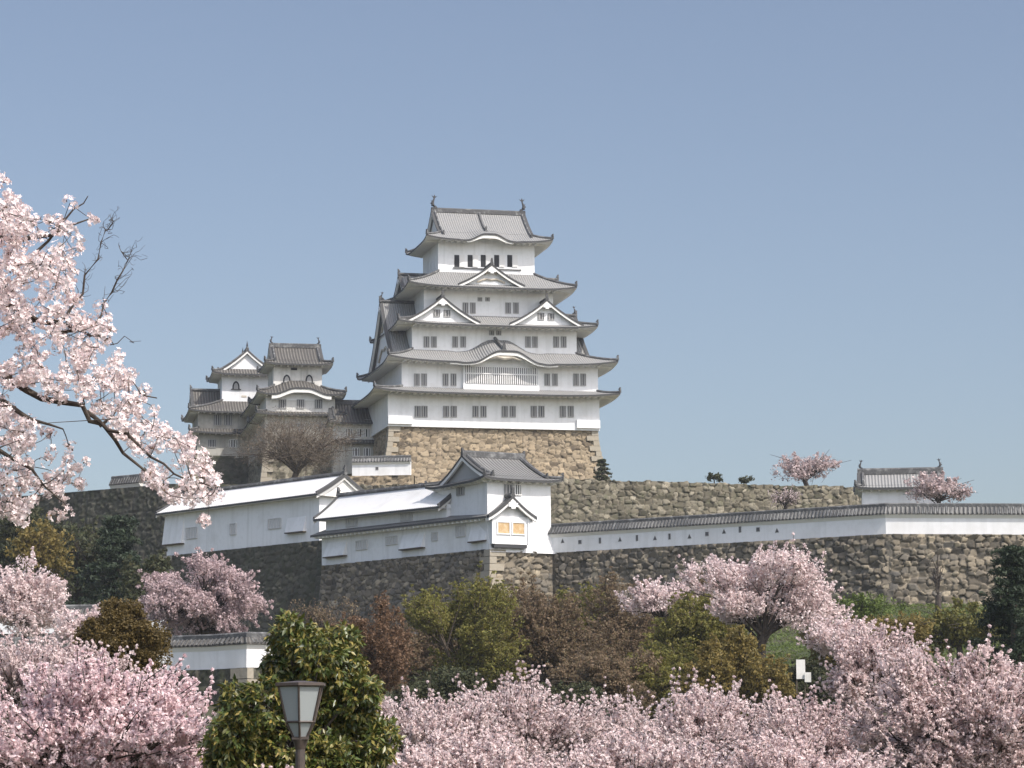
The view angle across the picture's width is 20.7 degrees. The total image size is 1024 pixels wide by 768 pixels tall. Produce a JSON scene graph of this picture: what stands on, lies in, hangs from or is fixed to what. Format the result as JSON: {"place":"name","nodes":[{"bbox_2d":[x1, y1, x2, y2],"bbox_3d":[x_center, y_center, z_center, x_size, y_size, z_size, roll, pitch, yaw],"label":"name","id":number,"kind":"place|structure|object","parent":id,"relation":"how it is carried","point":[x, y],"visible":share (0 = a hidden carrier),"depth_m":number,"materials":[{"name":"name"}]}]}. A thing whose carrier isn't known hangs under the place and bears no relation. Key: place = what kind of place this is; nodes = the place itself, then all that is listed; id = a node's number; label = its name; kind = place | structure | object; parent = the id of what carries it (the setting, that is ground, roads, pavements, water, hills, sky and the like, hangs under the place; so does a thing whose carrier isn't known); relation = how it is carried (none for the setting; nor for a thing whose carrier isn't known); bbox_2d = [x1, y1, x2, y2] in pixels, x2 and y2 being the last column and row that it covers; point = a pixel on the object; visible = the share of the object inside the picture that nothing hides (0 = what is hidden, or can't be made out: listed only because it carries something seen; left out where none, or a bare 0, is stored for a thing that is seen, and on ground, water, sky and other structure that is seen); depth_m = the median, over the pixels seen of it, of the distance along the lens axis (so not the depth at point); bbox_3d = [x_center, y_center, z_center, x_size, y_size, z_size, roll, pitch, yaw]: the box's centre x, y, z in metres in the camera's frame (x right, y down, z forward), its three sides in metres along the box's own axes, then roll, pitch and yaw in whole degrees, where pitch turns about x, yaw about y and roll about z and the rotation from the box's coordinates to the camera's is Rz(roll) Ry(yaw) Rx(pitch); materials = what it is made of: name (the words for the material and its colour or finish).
{"place":"outdoors","nodes":[
{"label":"outdoors","id":0,"kind":"place"},
{"bbox_2d":[0,632,271,670],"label":"boundary wall","id":1,"kind":"structure","parent":0,"point":[226,650],"depth_m":199.26,"materials":[{"name":"white paint"}]},
{"bbox_2d":[352,455,411,475],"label":"garden wall","id":2,"kind":"structure","parent":0,"point":[381,465],"depth_m":386.35,"materials":[{"name":"white paint"}]},
{"bbox_2d":[0,0,1023,502],"label":"sky","id":3,"kind":"structure","parent":0,"point":[789,226],"materials":[{"name":"blue"}]},
{"bbox_2d":[1,607,1023,767],"bbox_3d":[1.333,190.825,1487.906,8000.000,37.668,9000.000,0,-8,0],"label":"ground","id":4,"kind":"structure","parent":0,"point":[209,712],"depth_m":233.16,"materials":[{"name":"green plant"}]},
{"bbox_2d":[0,546,70,645],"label":"cherry tree","id":5,"kind":"object","parent":4,"relation":"on","point":[27,600],"visible":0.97,"depth_m":188.85,"materials":[{"name":"pink plant"}]},
{"bbox_2d":[0,505,74,636],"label":"conifer","id":6,"kind":"object","parent":4,"relation":"on","point":[9,530],"visible":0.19,"depth_m":267.34,"materials":[{"name":"green plant"}]},
{"bbox_2d":[3,514,78,636],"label":"shrub","id":7,"kind":"object","parent":4,"relation":"on","point":[47,543],"visible":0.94,"depth_m":254.76,"materials":[{"name":"green plant"}]},
{"bbox_2d":[46,602,101,644],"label":"cherry tree","id":8,"kind":"object","parent":4,"relation":"on","point":[64,627],"visible":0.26,"depth_m":173.56,"materials":[{"name":"pink plant"}]},
{"bbox_2d":[59,526,91,604],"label":"conifer","id":9,"kind":"object","parent":4,"relation":"on","point":[84,595],"visible":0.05,"depth_m":284.45,"materials":[{"name":"green plant"}]},
{"bbox_2d":[0,628,157,716],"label":"cherry tree","id":10,"kind":"object","parent":4,"relation":"on","point":[13,660],"visible":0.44,"depth_m":69.23,"materials":[{"name":"pink plant"}]},
{"bbox_2d":[0,604,166,633],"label":"boundary wall","id":11,"kind":"structure","parent":4,"relation":"on","point":[82,609],"depth_m":230.41,"materials":[{"name":"white paint"}]},
{"bbox_2d":[50,515,123,604],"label":"shrub","id":12,"kind":"object","parent":4,"relation":"on","point":[87,554],"visible":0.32,"depth_m":271.31,"materials":[{"name":"green plant"}]},
{"bbox_2d":[65,514,143,604],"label":"conifer","id":13,"kind":"object","parent":4,"relation":"on","point":[117,538],"visible":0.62,"depth_m":261.31,"materials":[{"name":"green plant"}]},
{"bbox_2d":[0,645,216,767],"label":"cherry tree","id":14,"kind":"object","parent":4,"relation":"on","point":[78,718],"visible":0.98,"depth_m":39.06,"materials":[{"name":"pink plant"}]},
{"bbox_2d":[0,171,225,528],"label":"cherry tree","id":15,"kind":"object","parent":4,"relation":"on","point":[21,440],"visible":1,"depth_m":17.97,"materials":[{"name":"pink plant"}]},
{"bbox_2d":[0,484,235,636],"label":"rampart","id":16,"kind":"object","parent":4,"relation":"on","point":[143,504],"visible":0.07,"depth_m":357.21,"materials":[{"name":"stone"}]},
{"bbox_2d":[109,474,144,488],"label":"garden wall","id":17,"kind":"structure","parent":16,"relation":"on","point":[125,481],"depth_m":360.87,"materials":[{"name":"tile"}]},
{"bbox_2d":[71,596,174,676],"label":"shrub","id":18,"kind":"object","parent":4,"relation":"on","point":[115,622],"visible":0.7,"depth_m":74.18,"materials":[{"name":"green plant"}]},
{"bbox_2d":[3,667,273,707],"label":"wall footing","id":19,"kind":"object","parent":4,"relation":"on","point":[244,675],"depth_m":198.31,"materials":[{"name":"stone"}]},
{"bbox_2d":[117,549,180,603],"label":"shrub","id":20,"kind":"object","parent":4,"relation":"on","point":[153,563],"visible":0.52,"depth_m":249.56,"materials":[{"name":"green plant"}]},
{"bbox_2d":[119,546,273,635],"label":"cherry tree","id":21,"kind":"object","parent":4,"relation":"on","point":[226,601],"visible":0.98,"depth_m":213.95,"materials":[{"name":"pink plant"}]},
{"bbox_2d":[191,455,248,484],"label":"keep stone base","id":22,"kind":"object","parent":4,"relation":"on","point":[229,469],"visible":0.1,"depth_m":432.12,"materials":[{"name":"grey stone"}]},
{"bbox_2d":[181,342,267,457],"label":"keep","id":23,"kind":"structure","parent":22,"relation":"on","point":[212,417],"depth_m":434.78,"materials":[{"name":"white paint"}]},
{"bbox_2d":[213,414,221,425],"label":"window","id":24,"kind":"structure","parent":23,"relation":"in","point":[217,418],"depth_m":433.01,"materials":[{"name":"grey wood"}]},
{"bbox_2d":[224,414,231,425],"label":"window","id":25,"kind":"structure","parent":23,"relation":"in","point":[227,417],"depth_m":433.33,"materials":[{"name":"grey wood"}]},
{"bbox_2d":[163,540,321,635],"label":"rampart","id":26,"kind":"object","parent":4,"relation":"on","point":[286,574],"visible":0.14,"depth_m":324.77,"materials":[{"name":"stone"}]},
{"bbox_2d":[155,465,363,555],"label":"storehouse","id":27,"kind":"structure","parent":26,"relation":"on","point":[274,512],"depth_m":330.29,"materials":[{"name":"white paint"}]},
{"bbox_2d":[185,527,197,538],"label":"window","id":28,"kind":"structure","parent":27,"relation":"in","point":[190,532],"depth_m":338.22,"materials":[{"name":"paint"}]},
{"bbox_2d":[229,523,236,534],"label":"window","id":29,"kind":"structure","parent":27,"relation":"in","point":[232,526],"depth_m":332.41,"materials":[{"name":"paint"}]},
{"bbox_2d":[268,517,280,528],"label":"window","id":30,"kind":"structure","parent":27,"relation":"in","point":[273,523],"depth_m":327.01,"materials":[{"name":"paint"}]},
{"bbox_2d":[222,404,364,477],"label":"bare tree","id":31,"kind":"object","parent":4,"relation":"on","point":[304,455],"visible":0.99,"depth_m":364.97,"materials":[{"name":"brown plant"}]},
{"bbox_2d":[247,448,351,483],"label":"keep stone base","id":32,"kind":"object","parent":4,"relation":"on","point":[257,474],"visible":0.2,"depth_m":410.76,"materials":[{"name":"beige stone"}]},
{"bbox_2d":[239,397,259,465],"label":"corridor wing","id":33,"kind":"structure","parent":32,"relation":"on","point":[249,412],"depth_m":425.12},
{"bbox_2d":[247,336,347,452],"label":"keep","id":34,"kind":"structure","parent":32,"relation":"on","point":[294,372],"depth_m":413.47,"materials":[{"name":"paint"}]},
{"bbox_2d":[275,681,325,767],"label":"street lamp","id":35,"kind":"object","parent":4,"relation":"on","point":[300,701],"visible":1,"depth_m":29.68,"materials":[{"name":"white glass"}]},
{"bbox_2d":[195,608,406,767],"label":"evergreen tree","id":36,"kind":"object","parent":4,"relation":"on","point":[243,734],"visible":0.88,"depth_m":37.36,"materials":[{"name":"green plant"}]},
{"bbox_2d":[288,596,360,631],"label":"tree","id":37,"kind":"object","parent":4,"relation":"on","point":[314,614],"visible":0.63,"depth_m":234.02,"materials":[{"name":"brown plant"}]},
{"bbox_2d":[301,475,414,485],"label":"wall footing","id":38,"kind":"object","parent":4,"relation":"on","point":[388,480],"depth_m":385.50,"materials":[{"name":"beige stone"}]},
{"bbox_2d":[327,589,418,696],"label":"tree","id":39,"kind":"object","parent":4,"relation":"on","point":[383,652],"visible":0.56,"depth_m":148.63,"materials":[{"name":"brown plant"}]},
{"bbox_2d":[387,622,460,683],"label":"tree","id":40,"kind":"object","parent":4,"relation":"on","point":[422,658],"visible":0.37,"depth_m":205.80,"materials":[{"name":"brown plant"}]},
{"bbox_2d":[382,665,487,714],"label":"tree","id":41,"kind":"object","parent":4,"relation":"on","point":[442,683],"visible":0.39,"depth_m":167.74,"materials":[{"name":"green plant"}]},
{"bbox_2d":[374,674,503,767],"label":"cherry tree","id":42,"kind":"object","parent":4,"relation":"on","point":[416,723],"visible":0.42,"depth_m":61.03,"materials":[{"name":"pink plant"}]},
{"bbox_2d":[398,560,532,694],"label":"tree","id":43,"kind":"object","parent":4,"relation":"on","point":[480,634],"visible":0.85,"depth_m":193.21,"materials":[{"name":"green plant"}]},
{"bbox_2d":[386,722,559,767],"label":"cherry tree","id":44,"kind":"object","parent":4,"relation":"on","point":[491,750],"visible":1,"depth_m":49.12,"materials":[{"name":"pink plant"}]},
{"bbox_2d":[373,426,607,483],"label":"keep stone base","id":45,"kind":"object","parent":4,"relation":"on","point":[434,453],"visible":0.35,"depth_m":403.25,"materials":[{"name":"beige stone"}]},
{"bbox_2d":[325,400,374,474],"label":"corridor wing","id":46,"kind":"structure","parent":45,"relation":"on","point":[356,418],"depth_m":411.32,"materials":[{"name":"grey paint"}]},
{"bbox_2d":[351,195,620,436],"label":"keep","id":47,"kind":"structure","parent":45,"relation":"on","point":[476,327],"depth_m":407.40,"materials":[{"name":"white paint"}]},
{"bbox_2d":[454,255,464,266],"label":"window","id":48,"kind":"structure","parent":47,"relation":"in","point":[459,260],"depth_m":411.07,"materials":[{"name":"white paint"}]},
{"bbox_2d":[468,255,477,266],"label":"window","id":49,"kind":"structure","parent":47,"relation":"in","point":[475,257],"depth_m":411.57,"materials":[{"name":"white paint"}]},
{"bbox_2d":[481,255,490,266],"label":"window","id":50,"kind":"structure","parent":47,"relation":"in","point":[485,259],"depth_m":411.97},
{"bbox_2d":[494,255,503,266],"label":"window","id":51,"kind":"structure","parent":47,"relation":"in","point":[498,259],"depth_m":412.48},
{"bbox_2d":[507,255,517,266],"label":"window","id":52,"kind":"structure","parent":47,"relation":"in","point":[512,260],"depth_m":412.98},
{"bbox_2d":[450,660,630,767],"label":"cherry tree","id":53,"kind":"object","parent":4,"relation":"on","point":[538,730],"visible":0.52,"depth_m":65.08,"materials":[{"name":"pink plant"}]},
{"bbox_2d":[483,680,605,714],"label":"tree","id":54,"kind":"object","parent":4,"relation":"on","point":[579,690],"visible":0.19,"depth_m":170.40,"materials":[{"name":"green plant"}]},
{"bbox_2d":[484,571,607,696],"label":"tree","id":55,"kind":"object","parent":4,"relation":"on","point":[546,628],"visible":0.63,"depth_m":198.00,"materials":[{"name":"brown plant"}]},
{"bbox_2d":[555,581,616,629],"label":"tree","id":56,"kind":"object","parent":4,"relation":"on","point":[589,589],"visible":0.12,"depth_m":212.76,"materials":[{"name":"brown plant"}]},
{"bbox_2d":[532,676,659,752],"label":"cherry tree","id":57,"kind":"object","parent":4,"relation":"on","point":[617,715],"visible":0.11,"depth_m":68.92,"materials":[{"name":"pink plant"}]},
{"bbox_2d":[545,646,662,716],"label":"tree","id":58,"kind":"object","parent":4,"relation":"on","point":[596,667],"visible":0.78,"depth_m":173.66,"materials":[{"name":"brown plant"}]},
{"bbox_2d":[593,459,615,480],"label":"pine tree","id":59,"kind":"object","parent":4,"relation":"on","point":[602,464],"visible":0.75,"depth_m":393.74,"materials":[{"name":"green plant"}]},
{"bbox_2d":[359,478,860,523],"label":"rampart","id":60,"kind":"object","parent":4,"relation":"on","point":[584,500],"visible":0.21,"depth_m":345.47,"materials":[{"name":"grey stone"}]},
{"bbox_2d":[770,449,850,485],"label":"cherry tree","id":61,"kind":"object","parent":60,"relation":"on","point":[808,469],"visible":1,"depth_m":353.01,"materials":[{"name":"pink plant"}]},
{"bbox_2d":[567,566,659,661],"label":"tree","id":62,"kind":"object","parent":4,"relation":"on","point":[624,635],"visible":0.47,"depth_m":203.34,"materials":[{"name":"brown plant"}]},
{"bbox_2d":[526,719,737,767],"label":"cherry tree","id":63,"kind":"object","parent":4,"relation":"on","point":[622,752],"visible":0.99,"depth_m":48.89,"materials":[{"name":"pink plant"}]},
{"bbox_2d":[613,641,698,721],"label":"tree","id":64,"kind":"object","parent":4,"relation":"on","point":[660,684],"visible":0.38,"depth_m":176.08,"materials":[{"name":"plant"}]},
{"bbox_2d":[614,574,703,689],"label":"cherry tree","id":65,"kind":"object","parent":4,"relation":"on","point":[645,600],"visible":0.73,"depth_m":194.54,"materials":[{"name":"pink plant"}]},
{"bbox_2d":[316,534,1023,681],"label":"rampart","id":66,"kind":"object","parent":4,"relation":"on","point":[898,567],"visible":0.27,"depth_m":284.49,"materials":[{"name":"grey stone"}]},
{"bbox_2d":[310,481,487,564],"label":"storehouse","id":67,"kind":"structure","parent":66,"relation":"on","point":[394,522],"depth_m":305.51,"materials":[{"name":"white paint"}]},
{"bbox_2d":[345,518,357,526],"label":"window","id":68,"kind":"structure","parent":67,"relation":"in","point":[351,522],"depth_m":311.73,"materials":[{"name":"paint"}]},
{"bbox_2d":[355,539,367,549],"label":"window","id":69,"kind":"structure","parent":67,"relation":"in","point":[360,544],"depth_m":309.23,"materials":[{"name":"paint"}]},
{"bbox_2d":[385,535,397,544],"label":"window","id":70,"kind":"structure","parent":67,"relation":"in","point":[390,540],"depth_m":304.73,"materials":[{"name":"paint"}]},
{"bbox_2d":[400,512,412,521],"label":"window","id":71,"kind":"structure","parent":67,"relation":"in","point":[403,516],"depth_m":303.47,"materials":[{"name":"paint"}]},
{"bbox_2d":[455,525,465,536],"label":"window","id":72,"kind":"structure","parent":67,"relation":"in","point":[460,530],"depth_m":294.85,"materials":[{"name":"paint"}]},
{"bbox_2d":[424,447,563,553],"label":"corner turret","id":73,"kind":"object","parent":66,"relation":"on","point":[509,494],"visible":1,"depth_m":293.43,"materials":[{"name":"white paint"}]},
{"bbox_2d":[456,486,464,495],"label":"window","id":74,"kind":"structure","parent":73,"relation":"in","point":[460,491],"depth_m":296.15,"materials":[{"name":"grey wood"}]},
{"bbox_2d":[504,484,514,494],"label":"window","id":75,"kind":"structure","parent":73,"relation":"in","point":[507,487],"depth_m":292.35,"materials":[{"name":"white wood"}]},
{"bbox_2d":[513,484,521,495],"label":"window","id":76,"kind":"structure","parent":73,"relation":"in","point":[518,487],"depth_m":292.92,"materials":[{"name":"white wood"}]},
{"bbox_2d":[548,503,1023,552],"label":"loopholed wall","id":77,"kind":"structure","parent":66,"relation":"on","point":[897,518],"depth_m":277.19,"materials":[{"name":"white paint"}]},
{"bbox_2d":[650,571,715,621],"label":"tree","id":78,"kind":"object","parent":4,"relation":"on","point":[701,581],"visible":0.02,"depth_m":221.41,"materials":[{"name":"plant"}]},
{"bbox_2d":[638,588,754,659],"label":"tree","id":79,"kind":"object","parent":4,"relation":"on","point":[682,628],"visible":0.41,"depth_m":186.18,"materials":[{"name":"green plant"}]},
{"bbox_2d":[614,666,791,767],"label":"cherry tree","id":80,"kind":"object","parent":4,"relation":"on","point":[686,722],"visible":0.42,"depth_m":63.09,"materials":[{"name":"pink plant"}]},
{"bbox_2d":[705,472,722,482],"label":"shrub","id":81,"kind":"object","parent":4,"relation":"on","point":[716,477],"visible":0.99,"depth_m":351.50,"materials":[{"name":"green plant"}]},
{"bbox_2d":[673,624,797,721],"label":"tree","id":82,"kind":"object","parent":4,"relation":"on","point":[724,662],"visible":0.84,"depth_m":163.32,"materials":[{"name":"green plant"}]},
{"bbox_2d":[738,475,754,483],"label":"shrub","id":83,"kind":"object","parent":4,"relation":"on","point":[745,480],"visible":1,"depth_m":351.47,"materials":[{"name":"green plant"}]},
{"bbox_2d":[668,532,873,708],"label":"cherry tree","id":84,"kind":"object","parent":4,"relation":"on","point":[746,593],"visible":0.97,"depth_m":176.58,"materials":[{"name":"pink plant"}]},
{"bbox_2d":[765,484,801,508],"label":"cherry tree","id":85,"kind":"object","parent":4,"relation":"on","point":[788,499],"visible":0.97,"depth_m":338.84,"materials":[{"name":"pink plant"}]},
{"bbox_2d":[677,727,894,767],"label":"cherry tree","id":86,"kind":"object","parent":4,"relation":"on","point":[774,751],"visible":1,"depth_m":47.25,"materials":[{"name":"pink plant"}]},
{"bbox_2d":[796,660,810,706],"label":"notice board","id":87,"kind":"object","parent":4,"relation":"on","point":[801,673],"visible":0.75,"depth_m":174.12,"materials":[{"name":"paint"}]},
{"bbox_2d":[725,679,898,767],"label":"cherry tree","id":88,"kind":"object","parent":4,"relation":"on","point":[782,716],"visible":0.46,"depth_m":59.13,"materials":[{"name":"pink plant"}]},
{"bbox_2d":[783,655,878,720],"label":"tree","id":89,"kind":"object","parent":4,"relation":"on","point":[814,668],"visible":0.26,"depth_m":179.56,"materials":[{"name":"green plant"}]},
{"bbox_2d":[647,601,1023,686],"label":"grass","id":90,"kind":"structure","parent":4,"relation":"on","point":[794,646],"depth_m":239.88,"materials":[{"name":"plant"}]},
{"bbox_2d":[796,616,883,672],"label":"tree","id":91,"kind":"object","parent":4,"relation":"on","point":[830,659],"visible":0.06,"depth_m":199.03,"materials":[{"name":"plant"}]},
{"bbox_2d":[795,610,886,717],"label":"cherry tree","id":92,"kind":"object","parent":4,"relation":"on","point":[822,627],"visible":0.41,"depth_m":149.16,"materials":[{"name":"pink plant"}]},
{"bbox_2d":[828,591,906,623],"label":"shrub","id":93,"kind":"object","parent":4,"relation":"on","point":[867,606],"visible":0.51,"depth_m":224.12,"materials":[{"name":"green plant"}]},
{"bbox_2d":[815,618,935,716],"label":"cherry tree","id":94,"kind":"object","parent":4,"relation":"on","point":[856,663],"visible":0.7,"depth_m":69.18,"materials":[{"name":"pink plant"}]},
{"bbox_2d":[853,458,948,503],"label":"turret","id":95,"kind":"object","parent":4,"relation":"on","point":[878,485],"visible":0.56,"depth_m":301.47,"materials":[{"name":"white paint"}]},
{"bbox_2d":[865,609,937,653],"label":"shrub","id":96,"kind":"object","parent":4,"relation":"on","point":[919,633],"visible":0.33,"depth_m":203.83,"materials":[{"name":"green plant"}]},
{"bbox_2d":[835,624,1023,767],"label":"cherry tree","id":97,"kind":"object","parent":4,"relation":"on","point":[970,714],"visible":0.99,"depth_m":53.67,"materials":[{"name":"pink plant"}]},
{"bbox_2d":[928,549,943,611],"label":"tree","id":98,"kind":"object","parent":4,"relation":"on","point":[937,580],"visible":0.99,"depth_m":254.82,"materials":[{"name":"brown plant"}]},
{"bbox_2d":[902,470,975,502],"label":"cherry tree","id":99,"kind":"object","parent":4,"relation":"on","point":[931,487],"visible":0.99,"depth_m":292.63,"materials":[{"name":"pink plant"}]},
{"bbox_2d":[913,596,1000,671],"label":"shrub","id":100,"kind":"object","parent":4,"relation":"on","point":[956,631],"visible":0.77,"depth_m":213.51,"materials":[{"name":"green plant"}]},
{"bbox_2d":[963,543,1023,676],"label":"pine tree","id":101,"kind":"object","parent":4,"relation":"on","point":[1006,610],"visible":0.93,"depth_m":164.47,"materials":[{"name":"green plant"}]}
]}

